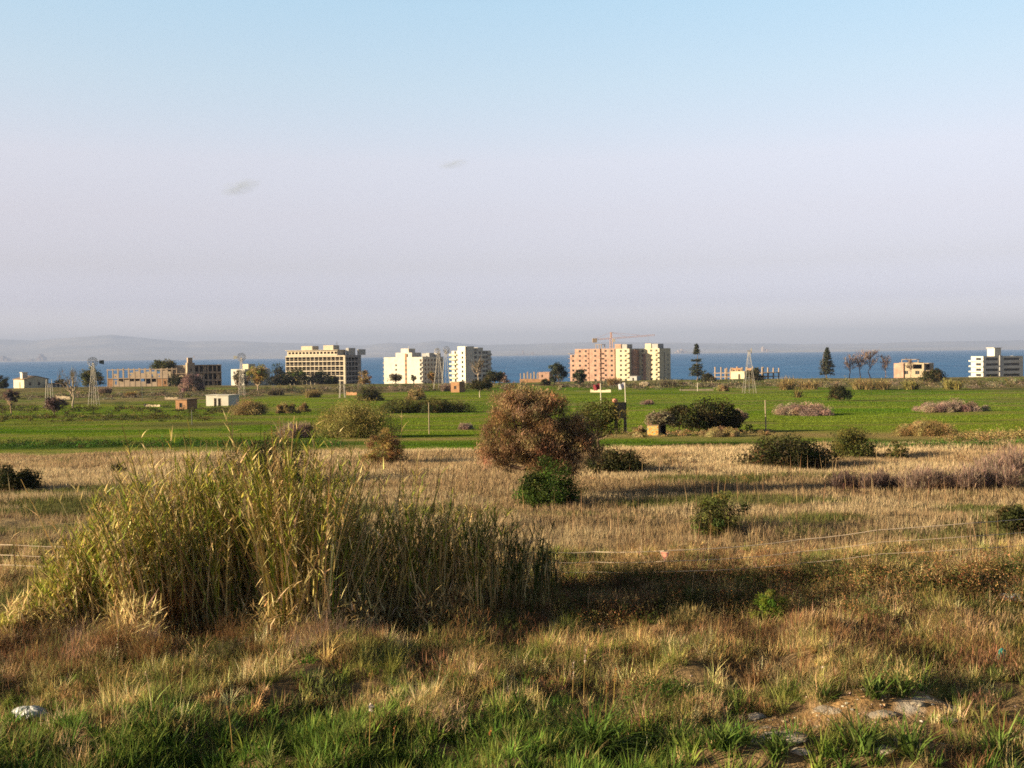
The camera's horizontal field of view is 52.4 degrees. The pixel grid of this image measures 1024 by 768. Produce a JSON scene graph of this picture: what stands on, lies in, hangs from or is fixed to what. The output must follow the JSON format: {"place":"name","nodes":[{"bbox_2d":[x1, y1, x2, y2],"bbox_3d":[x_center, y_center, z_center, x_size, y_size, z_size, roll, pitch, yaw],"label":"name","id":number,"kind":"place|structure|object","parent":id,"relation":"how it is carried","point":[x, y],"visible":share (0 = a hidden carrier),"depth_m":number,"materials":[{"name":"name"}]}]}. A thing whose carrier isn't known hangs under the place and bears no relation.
{"place":"outdoors","nodes":[
{"label":"outdoors","id":0,"kind":"place"},
{"bbox_2d":[0,376,1023,767],"bbox_3d":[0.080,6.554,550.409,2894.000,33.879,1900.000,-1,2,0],"label":"ground","id":1,"kind":"structure","parent":0,"point":[698,668],"depth_m":41.89,"materials":[{"name":"green plant"}]},
{"bbox_2d":[2,389,20,412],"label":"tree","id":2,"kind":"object","parent":1,"relation":"on","point":[8,396],"visible":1,"depth_m":239.88,"materials":[{"name":"brown plant"}]},
{"bbox_2d":[0,462,45,491],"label":"dark shrub","id":3,"kind":"object","parent":1,"relation":"on","point":[29,479],"visible":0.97,"depth_m":49.26,"materials":[{"name":"green plant"}]},
{"bbox_2d":[12,705,48,722],"bbox_3d":[-7.932,5.430,17.053,0.636,0.313,0.354,-1,2,0],"label":"plastic bag","id":4,"kind":"object","parent":1,"relation":"on","point":[37,708],"visible":0.5,"depth_m":16.98,"materials":[{"name":"white plastic"}]},
{"bbox_2d":[14,372,48,387],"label":"farmhouse","id":5,"kind":"object","parent":1,"relation":"on","point":[24,380],"visible":0.88,"depth_m":569.52,"materials":[{"name":"beige paint"}]},
{"bbox_2d":[42,396,68,413],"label":"dark shrub","id":6,"kind":"object","parent":1,"relation":"on","point":[54,404],"visible":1,"depth_m":223.73,"materials":[{"name":"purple plant"}]},
{"bbox_2d":[57,366,79,406],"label":"bare tree","id":7,"kind":"object","parent":1,"relation":"on","point":[72,388],"visible":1,"depth_m":285.72,"materials":[{"name":"brown plant"}]},
{"bbox_2d":[78,367,105,390],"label":"tree","id":8,"kind":"object","parent":1,"relation":"on","point":[85,375],"visible":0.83,"depth_m":468.28,"materials":[{"name":"green plant"}]},
{"bbox_2d":[87,357,103,404],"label":"windmill","id":9,"kind":"object","parent":1,"relation":"on","point":[93,365],"visible":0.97,"depth_m":305.62,"materials":[{"name":"metal"}]},
{"bbox_2d":[0,410,212,421],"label":"weeds","id":10,"kind":"object","parent":1,"relation":"on","point":[73,416],"visible":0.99,"depth_m":192.76,"materials":[{"name":"green plant"}]},
{"bbox_2d":[0,401,236,413],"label":"weeds","id":11,"kind":"object","parent":1,"relation":"on","point":[35,409],"visible":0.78,"depth_m":249.20,"materials":[{"name":"green plant"}]},
{"bbox_2d":[0,387,266,400],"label":"weeds","id":12,"kind":"object","parent":1,"relation":"on","point":[78,394],"visible":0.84,"depth_m":386.20,"materials":[{"name":"green plant"}]},
{"bbox_2d":[107,367,176,386],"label":"concrete ruin","id":13,"kind":"object","parent":1,"relation":"on","point":[134,378],"visible":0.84,"depth_m":583.41,"materials":[{"name":"concrete"}]},
{"bbox_2d":[148,359,176,371],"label":"umbrella pine","id":14,"kind":"object","parent":1,"relation":"on","point":[164,364],"visible":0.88,"depth_m":607.14,"materials":[{"name":"green plant"}]},
{"bbox_2d":[128,573,212,627],"bbox_3d":[-7.091,4.360,21.464,1.991,1.300,2.175,1,2,37],"label":"tumbleweed","id":15,"kind":"object","parent":1,"relation":"on","point":[175,608],"visible":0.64,"depth_m":21.28,"materials":[{"name":"brown plant"}]},
{"bbox_2d":[0,432,350,448],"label":"weeds","id":16,"kind":"object","parent":1,"relation":"on","point":[107,442],"visible":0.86,"depth_m":86.97,"materials":[{"name":"green plant"}]},
{"bbox_2d":[174,394,198,408],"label":"shed","id":17,"kind":"structure","parent":1,"relation":"on","point":[189,402],"depth_m":251.17,"materials":[{"name":"brick"}]},
{"bbox_2d":[177,373,206,391],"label":"brush mound","id":18,"kind":"object","parent":1,"relation":"on","point":[191,383],"visible":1,"depth_m":442.70,"materials":[{"name":"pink plant"}]},
{"bbox_2d":[0,603,401,668],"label":"dry brush","id":19,"kind":"object","parent":1,"relation":"on","point":[344,649],"visible":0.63,"depth_m":19.57,"materials":[{"name":"brown plant"}]},
{"bbox_2d":[186,358,221,385],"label":"concrete ruin","id":20,"kind":"object","parent":1,"relation":"on","point":[210,374],"visible":0.59,"depth_m":598.62,"materials":[{"name":"beige paint"}]},
{"bbox_2d":[206,394,239,405],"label":"bungalow","id":21,"kind":"object","parent":1,"relation":"on","point":[220,399],"visible":0.84,"depth_m":284.49,"materials":[{"name":"white paint"}]},
{"bbox_2d":[227,396,271,415],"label":"brush mound","id":22,"kind":"object","parent":1,"relation":"on","point":[249,408],"visible":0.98,"depth_m":201.17,"materials":[{"name":"brown plant"}]},
{"bbox_2d":[231,364,271,384],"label":"apartment house","id":23,"kind":"structure","parent":1,"relation":"on","point":[245,367],"depth_m":589.60,"materials":[{"name":"white paint"}]},
{"bbox_2d":[245,364,269,389],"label":"tree","id":24,"kind":"object","parent":1,"relation":"on","point":[258,376],"visible":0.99,"depth_m":421.88,"materials":[{"name":"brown plant"}]},
{"bbox_2d":[0,409,515,642],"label":"reed clump","id":25,"kind":"object","parent":1,"relation":"on","point":[238,562],"visible":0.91,"depth_m":21.66,"materials":[{"name":"plant"}]},
{"bbox_2d":[207,426,319,485],"bbox_3d":[-12.091,3.582,50.947,5.521,2.963,4.463,-2,2,-38],"label":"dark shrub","id":26,"kind":"object","parent":1,"relation":"on","point":[263,447],"visible":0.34,"depth_m":51.01,"materials":[{"name":"green plant"}]},
{"bbox_2d":[266,363,291,384],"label":"tree","id":27,"kind":"object","parent":1,"relation":"on","point":[276,378],"visible":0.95,"depth_m":587.15,"materials":[{"name":"green plant"}]},
{"bbox_2d":[274,402,301,413],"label":"brush mound","id":28,"kind":"object","parent":1,"relation":"on","point":[283,407],"visible":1,"depth_m":213.78,"materials":[{"name":"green plant"}]},
{"bbox_2d":[271,419,318,437],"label":"mauve brush","id":29,"kind":"object","parent":1,"relation":"on","point":[304,434],"visible":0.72,"depth_m":96.22,"materials":[{"name":"brown plant"}]},
{"bbox_2d":[282,366,313,384],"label":"tree","id":30,"kind":"object","parent":1,"relation":"on","point":[297,377],"visible":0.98,"depth_m":588.15,"materials":[{"name":"green plant"}]},
{"bbox_2d":[305,370,329,383],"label":"tree","id":31,"kind":"object","parent":1,"relation":"on","point":[319,377],"visible":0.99,"depth_m":587.70,"materials":[{"name":"green plant"}]},
{"bbox_2d":[285,343,365,384],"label":"hotel","id":32,"kind":"structure","parent":1,"relation":"on","point":[344,366],"depth_m":659.24,"materials":[{"name":"paint"}]},
{"bbox_2d":[308,396,403,438],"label":"yellow bush","id":33,"kind":"object","parent":1,"relation":"on","point":[350,421],"visible":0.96,"depth_m":95.12,"materials":[{"name":"green plant"}]},
{"bbox_2d":[354,385,384,400],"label":"dark shrub","id":34,"kind":"object","parent":1,"relation":"on","point":[371,394],"visible":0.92,"depth_m":312.97,"materials":[{"name":"green plant"}]},
{"bbox_2d":[361,427,409,463],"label":"brown shrub","id":35,"kind":"object","parent":1,"relation":"on","point":[389,444],"visible":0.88,"depth_m":62.83,"materials":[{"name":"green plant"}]},
{"bbox_2d":[261,380,527,393],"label":"weeds","id":36,"kind":"object","parent":1,"relation":"on","point":[352,389],"visible":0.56,"depth_m":434.13,"materials":[{"name":"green plant"}]},
{"bbox_2d":[383,349,443,383],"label":"apartment block","id":37,"kind":"structure","parent":1,"relation":"on","point":[406,364],"depth_m":632.54,"materials":[{"name":"white paint"}]},
{"bbox_2d":[405,388,426,399],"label":"brush mound","id":38,"kind":"object","parent":1,"relation":"on","point":[416,395],"visible":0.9,"depth_m":313.71,"materials":[{"name":"brown plant"}]},
{"bbox_2d":[378,395,476,413],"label":"reed hedge","id":39,"kind":"object","parent":1,"relation":"on","point":[420,406],"visible":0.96,"depth_m":205.36,"materials":[{"name":"green plant"}]},
{"bbox_2d":[449,346,491,382],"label":"apartment block","id":40,"kind":"structure","parent":1,"relation":"on","point":[461,359],"depth_m":619.70,"materials":[{"name":"white paint"}]},
{"bbox_2d":[464,378,493,397],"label":"tree","id":41,"kind":"object","parent":1,"relation":"on","point":[481,385],"visible":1,"depth_m":325.06,"materials":[{"name":"green plant"}]},
{"bbox_2d":[482,369,505,385],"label":"tree","id":42,"kind":"object","parent":1,"relation":"on","point":[494,377],"visible":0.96,"depth_m":478.61,"materials":[{"name":"green plant"}]},
{"bbox_2d":[455,504,565,620],"bbox_3d":[0.007,3.829,23.752,2.216,2.951,4.768,0,2,7],"label":"reed clump","id":43,"kind":"object","parent":1,"relation":"on","point":[491,571],"visible":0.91,"depth_m":23.11,"materials":[{"name":"green plant"}]},
{"bbox_2d":[0,532,1023,767],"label":"dry grass","id":44,"kind":"structure","parent":1,"relation":"on","point":[245,674],"depth_m":18.81,"materials":[{"name":"beige plant"}]},
{"bbox_2d":[0,439,1023,592],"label":"dry meadow","id":45,"kind":"structure","parent":1,"relation":"on","point":[457,465],"depth_m":44.48,"materials":[{"name":"beige plant"}]},
{"bbox_2d":[0,527,1023,767],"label":"scrub","id":46,"kind":"object","parent":1,"relation":"on","point":[684,615],"visible":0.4,"depth_m":19.46,"materials":[{"name":"brown plant"}]},
{"bbox_2d":[0,391,1023,452],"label":"crop","id":47,"kind":"object","parent":1,"relation":"on","point":[647,412],"visible":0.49,"depth_m":178.82,"materials":[{"name":"green plant"}]},
{"bbox_2d":[0,519,1023,580],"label":"wire fence","id":48,"kind":"object","parent":1,"relation":"on","point":[664,550],"visible":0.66,"depth_m":25.94,"materials":[{"name":"grey metal"}]},
{"bbox_2d":[520,372,552,382],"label":"building site","id":49,"kind":"object","parent":1,"relation":"on","point":[543,375],"visible":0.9,"depth_m":587.85,"materials":[{"name":"concrete"}]},
{"bbox_2d":[470,380,611,489],"bbox_3d":[1.234,2.440,44.331,6.085,5.294,3.667,-1,2,0],"label":"brown tree","id":50,"kind":"object","parent":1,"relation":"on","point":[539,435],"visible":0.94,"depth_m":43.82,"materials":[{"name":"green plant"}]},
{"bbox_2d":[511,455,587,508],"bbox_3d":[1.506,3.954,42.143,3.146,2.097,3.046,-1,2,0],"label":"leafy shrub","id":51,"kind":"object","parent":1,"relation":"on","point":[549,492],"visible":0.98,"depth_m":41.85,"materials":[{"name":"green plant"}]},
{"bbox_2d":[548,362,567,384],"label":"tree","id":52,"kind":"object","parent":1,"relation":"on","point":[556,370],"visible":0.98,"depth_m":449.17,"materials":[{"name":"green plant"}]},
{"bbox_2d":[571,368,586,387],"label":"tree","id":53,"kind":"object","parent":1,"relation":"on","point":[580,377],"visible":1,"depth_m":429.36,"materials":[{"name":"green plant"}]},
{"bbox_2d":[568,344,615,380],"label":"apartment block","id":54,"kind":"structure","parent":1,"relation":"on","point":[599,364],"depth_m":655.82,"materials":[{"name":"pink brick"}]},
{"bbox_2d":[514,684,671,767],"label":"grass tussock","id":55,"kind":"object","parent":1,"relation":"on","point":[594,738],"depth_m":14.89,"materials":[{"name":"green plant"}]},
{"bbox_2d":[571,397,628,443],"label":"olive tree","id":56,"kind":"object","parent":1,"relation":"on","point":[605,416],"visible":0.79,"depth_m":74.41,"materials":[{"name":"green plant"}]},
{"bbox_2d":[583,443,653,473],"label":"dark shrub","id":57,"kind":"object","parent":1,"relation":"on","point":[614,460],"visible":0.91,"depth_m":53.65,"materials":[{"name":"green plant"}]},
{"bbox_2d":[615,344,638,380],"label":"apartment block","id":58,"kind":"structure","parent":1,"relation":"on","point":[627,361],"depth_m":642.38,"materials":[{"name":"beige paint"}]},
{"bbox_2d":[636,344,670,379],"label":"apartment block","id":59,"kind":"structure","parent":1,"relation":"on","point":[654,361],"depth_m":644.37,"materials":[{"name":"beige paint"}]},
{"bbox_2d":[614,671,698,710],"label":"leafy plant","id":60,"kind":"object","parent":1,"relation":"on","point":[669,688],"visible":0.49,"depth_m":17.45,"materials":[{"name":"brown plant"}]},
{"bbox_2d":[644,409,678,425],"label":"grey tree","id":61,"kind":"object","parent":1,"relation":"on","point":[663,419],"visible":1,"depth_m":91.52,"materials":[{"name":"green plant"}]},
{"bbox_2d":[661,404,687,431],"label":"oak tree","id":62,"kind":"object","parent":1,"relation":"on","point":[676,409],"visible":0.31,"depth_m":99.47,"materials":[{"name":"green plant"}]},
{"bbox_2d":[600,427,772,437],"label":"weeds","id":63,"kind":"object","parent":1,"relation":"on","point":[639,434],"visible":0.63,"depth_m":94.25,"materials":[{"name":"brown plant"}]},
{"bbox_2d":[688,343,705,380],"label":"conifer tree","id":64,"kind":"object","parent":1,"relation":"on","point":[696,370],"visible":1,"depth_m":519.23,"materials":[{"name":"green plant"}]},
{"bbox_2d":[534,562,879,632],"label":"weeds","id":65,"kind":"object","parent":1,"relation":"on","point":[660,605],"visible":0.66,"depth_m":22.71,"materials":[{"name":"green plant"}]},
{"bbox_2d":[676,395,745,431],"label":"oak tree","id":66,"kind":"object","parent":1,"relation":"on","point":[702,416],"visible":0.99,"depth_m":95.92,"materials":[{"name":"green plant"}]},
{"bbox_2d":[685,488,750,536],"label":"olive shrub","id":67,"kind":"object","parent":1,"relation":"on","point":[713,520],"visible":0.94,"depth_m":33.28,"materials":[{"name":"green plant"}]},
{"bbox_2d":[699,426,741,436],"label":"brush mound","id":68,"kind":"object","parent":1,"relation":"on","point":[716,432],"visible":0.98,"depth_m":88.50,"materials":[{"name":"brown plant"}]},
{"bbox_2d":[684,707,758,764],"bbox_3d":[2.884,4.870,14.355,1.050,0.678,0.966,-1,2,0],"label":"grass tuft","id":69,"kind":"object","parent":1,"relation":"on","point":[723,739],"visible":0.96,"depth_m":14.35,"materials":[{"name":"green plant"}]},
{"bbox_2d":[714,366,779,378],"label":"building site","id":70,"kind":"object","parent":1,"relation":"on","point":[726,376],"visible":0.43,"depth_m":624.81,"materials":[{"name":"concrete"}]},
{"bbox_2d":[748,589,787,625],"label":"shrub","id":71,"kind":"object","parent":1,"relation":"on","point":[767,601],"visible":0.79,"depth_m":21.81,"materials":[{"name":"green plant"}]},
{"bbox_2d":[738,717,799,764],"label":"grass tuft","id":72,"kind":"object","parent":1,"relation":"on","point":[775,751],"visible":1,"depth_m":14.12,"materials":[{"name":"green plant"}]},
{"bbox_2d":[521,530,1023,621],"bbox_3d":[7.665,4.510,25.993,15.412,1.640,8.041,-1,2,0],"label":"weeds","id":73,"kind":"object","parent":1,"relation":"on","point":[853,581],"visible":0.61,"depth_m":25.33,"materials":[{"name":"brown plant"}]},
{"bbox_2d":[763,731,807,742],"bbox_3d":[3.819,4.929,14.556,0.609,0.100,0.400,0,2,21],"label":"rock","id":74,"kind":"object","parent":1,"relation":"on","point":[798,738],"visible":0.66,"depth_m":14.44,"materials":[{"name":"stone"}]},
{"bbox_2d":[551,375,1023,389],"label":"weeds","id":75,"kind":"object","parent":1,"relation":"on","point":[823,384],"visible":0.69,"depth_m":411.85,"materials":[{"name":"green plant"}]},
{"bbox_2d":[731,430,845,469],"bbox_3d":[15.312,3.573,57.456,6.981,2.077,5.142,-2,2,-33],"label":"dark shrub","id":76,"kind":"object","parent":1,"relation":"on","point":[774,451],"visible":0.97,"depth_m":55.96,"materials":[{"name":"green plant"}]},
{"bbox_2d":[775,376,801,389],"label":"scrub bush","id":77,"kind":"object","parent":1,"relation":"on","point":[786,384],"visible":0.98,"depth_m":370.64,"materials":[{"name":"brown plant"}]},
{"bbox_2d":[771,402,834,415],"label":"brush mound","id":78,"kind":"object","parent":1,"relation":"on","point":[810,409],"visible":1,"depth_m":157.43,"materials":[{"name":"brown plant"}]},
{"bbox_2d":[619,666,1016,764],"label":"pebbles","id":79,"kind":"object","parent":1,"relation":"on","point":[884,704],"visible":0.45,"depth_m":16.46,"materials":[{"name":"grey stone"}]},
{"bbox_2d":[805,673,847,704],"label":"grass tuft","id":80,"kind":"object","parent":1,"relation":"on","point":[827,693],"visible":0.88,"depth_m":16.80,"materials":[{"name":"green plant"}]},
{"bbox_2d":[819,347,835,376],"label":"conifer tree","id":81,"kind":"object","parent":1,"relation":"on","point":[825,361],"visible":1,"depth_m":569.15,"materials":[{"name":"green plant"}]},
{"bbox_2d":[826,384,852,400],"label":"field tree","id":82,"kind":"object","parent":1,"relation":"on","point":[840,392],"visible":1,"depth_m":254.38,"materials":[{"name":"green plant"}]},
{"bbox_2d":[824,426,880,459],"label":"olive shrub","id":83,"kind":"object","parent":1,"relation":"on","point":[851,443],"visible":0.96,"depth_m":62.48,"materials":[{"name":"green plant"}]},
{"bbox_2d":[818,699,900,762],"bbox_3d":[4.713,4.719,14.199,1.175,0.942,1.229,1,2,41],"label":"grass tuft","id":84,"kind":"object","parent":1,"relation":"on","point":[854,735],"visible":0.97,"depth_m":14.11,"materials":[{"name":"green plant"}]},
{"bbox_2d":[847,377,880,389],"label":"scrub bush","id":85,"kind":"object","parent":1,"relation":"on","point":[862,385],"visible":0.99,"depth_m":352.63,"materials":[{"name":"brown plant"}]},
{"bbox_2d":[822,466,912,490],"bbox_3d":[16.060,4.184,46.447,4.521,1.250,2.993,-1,2,0],"label":"purple brush","id":86,"kind":"object","parent":1,"relation":"on","point":[879,479],"visible":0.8,"depth_m":45.94,"materials":[{"name":"plant"}]},
{"bbox_2d":[842,663,899,700],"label":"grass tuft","id":87,"kind":"object","parent":1,"relation":"on","point":[868,685],"visible":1,"depth_m":16.75,"materials":[{"name":"green plant"}]},
{"bbox_2d":[882,439,908,458],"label":"olive shrub","id":88,"kind":"object","parent":1,"relation":"on","point":[898,452],"visible":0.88,"depth_m":62.03,"materials":[{"name":"green plant"}]},
{"bbox_2d":[873,659,938,703],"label":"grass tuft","id":89,"kind":"object","parent":1,"relation":"on","point":[898,687],"visible":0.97,"depth_m":16.81,"materials":[{"name":"green plant"}]},
{"bbox_2d":[865,705,951,762],"bbox_3d":[5.324,4.888,14.058,1.137,0.969,1.257,-1,2,0],"label":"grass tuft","id":90,"kind":"object","parent":1,"relation":"on","point":[903,741],"visible":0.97,"depth_m":14.06,"materials":[{"name":"green plant"}]},
{"bbox_2d":[894,359,933,377],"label":"brick house","id":91,"kind":"structure","parent":1,"relation":"on","point":[901,370],"depth_m":607.30,"materials":[{"name":"beige paint"}]},
{"bbox_2d":[889,418,959,436],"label":"brush mound","id":92,"kind":"object","parent":1,"relation":"on","point":[926,428],"visible":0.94,"depth_m":85.49,"materials":[{"name":"brown plant"}]},
{"bbox_2d":[918,368,948,383],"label":"field tree","id":93,"kind":"object","parent":1,"relation":"on","point":[935,374],"visible":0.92,"depth_m":418.65,"materials":[{"name":"green plant"}]},
{"bbox_2d":[864,436,1023,448],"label":"weeds","id":94,"kind":"object","parent":1,"relation":"on","point":[955,442],"visible":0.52,"depth_m":70.89,"materials":[{"name":"beige plant"}]},
{"bbox_2d":[931,378,965,389],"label":"scrub bush","id":95,"kind":"object","parent":1,"relation":"on","point":[951,385],"visible":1,"depth_m":350.63,"materials":[{"name":"plant"}]},
{"bbox_2d":[912,398,991,412],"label":"brush mound","id":96,"kind":"object","parent":1,"relation":"on","point":[949,406],"visible":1,"depth_m":156.88,"materials":[{"name":"brown plant"}]},
{"bbox_2d":[886,460,1023,491],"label":"purple brush","id":97,"kind":"object","parent":1,"relation":"on","point":[975,478],"visible":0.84,"depth_m":45.07,"materials":[{"name":"plant"}]},
{"bbox_2d":[935,423,1023,440],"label":"weeds","id":98,"kind":"object","parent":1,"relation":"on","point":[991,435],"visible":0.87,"depth_m":80.37,"materials":[{"name":"beige plant"}]},
{"bbox_2d":[955,705,1023,762],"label":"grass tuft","id":99,"kind":"object","parent":1,"relation":"on","point":[1001,741],"visible":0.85,"depth_m":14.38,"materials":[{"name":"green plant"}]},
{"bbox_2d":[959,439,1023,477],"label":"purple brush","id":100,"kind":"object","parent":1,"relation":"on","point":[1016,460],"visible":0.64,"depth_m":48.60,"materials":[{"name":"plant"}]},
{"bbox_2d":[969,347,1022,376],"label":"apartment block","id":101,"kind":"structure","parent":1,"relation":"on","point":[994,362],"depth_m":643.26,"materials":[{"name":"white paint"}]},
{"bbox_2d":[987,504,1023,536],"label":"dark shrub","id":102,"kind":"object","parent":1,"relation":"on","point":[1015,512],"visible":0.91,"depth_m":33.80,"materials":[{"name":"green plant"}]},
{"bbox_2d":[0,590,1023,767],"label":"grass","id":103,"kind":"structure","parent":0,"point":[329,742],"depth_m":15.15,"materials":[{"name":"green plant"}]},
{"bbox_2d":[0,335,1023,361],"bbox_3d":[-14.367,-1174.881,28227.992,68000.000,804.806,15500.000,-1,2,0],"label":"hills","id":104,"kind":"structure","parent":0,"point":[109,348],"depth_m":28919.60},
{"bbox_2d":[0,350,1023,387],"bbox_3d":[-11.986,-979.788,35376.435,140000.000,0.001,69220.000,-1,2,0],"label":"sea","id":105,"kind":"structure","parent":0,"point":[950,363],"depth_m":2711.98,"materials":[{"name":"liquid"}]},
{"bbox_2d":[0,0,1023,344],"label":"sky","id":106,"kind":"structure","parent":0,"point":[340,172],"materials":[{"name":"blue"}]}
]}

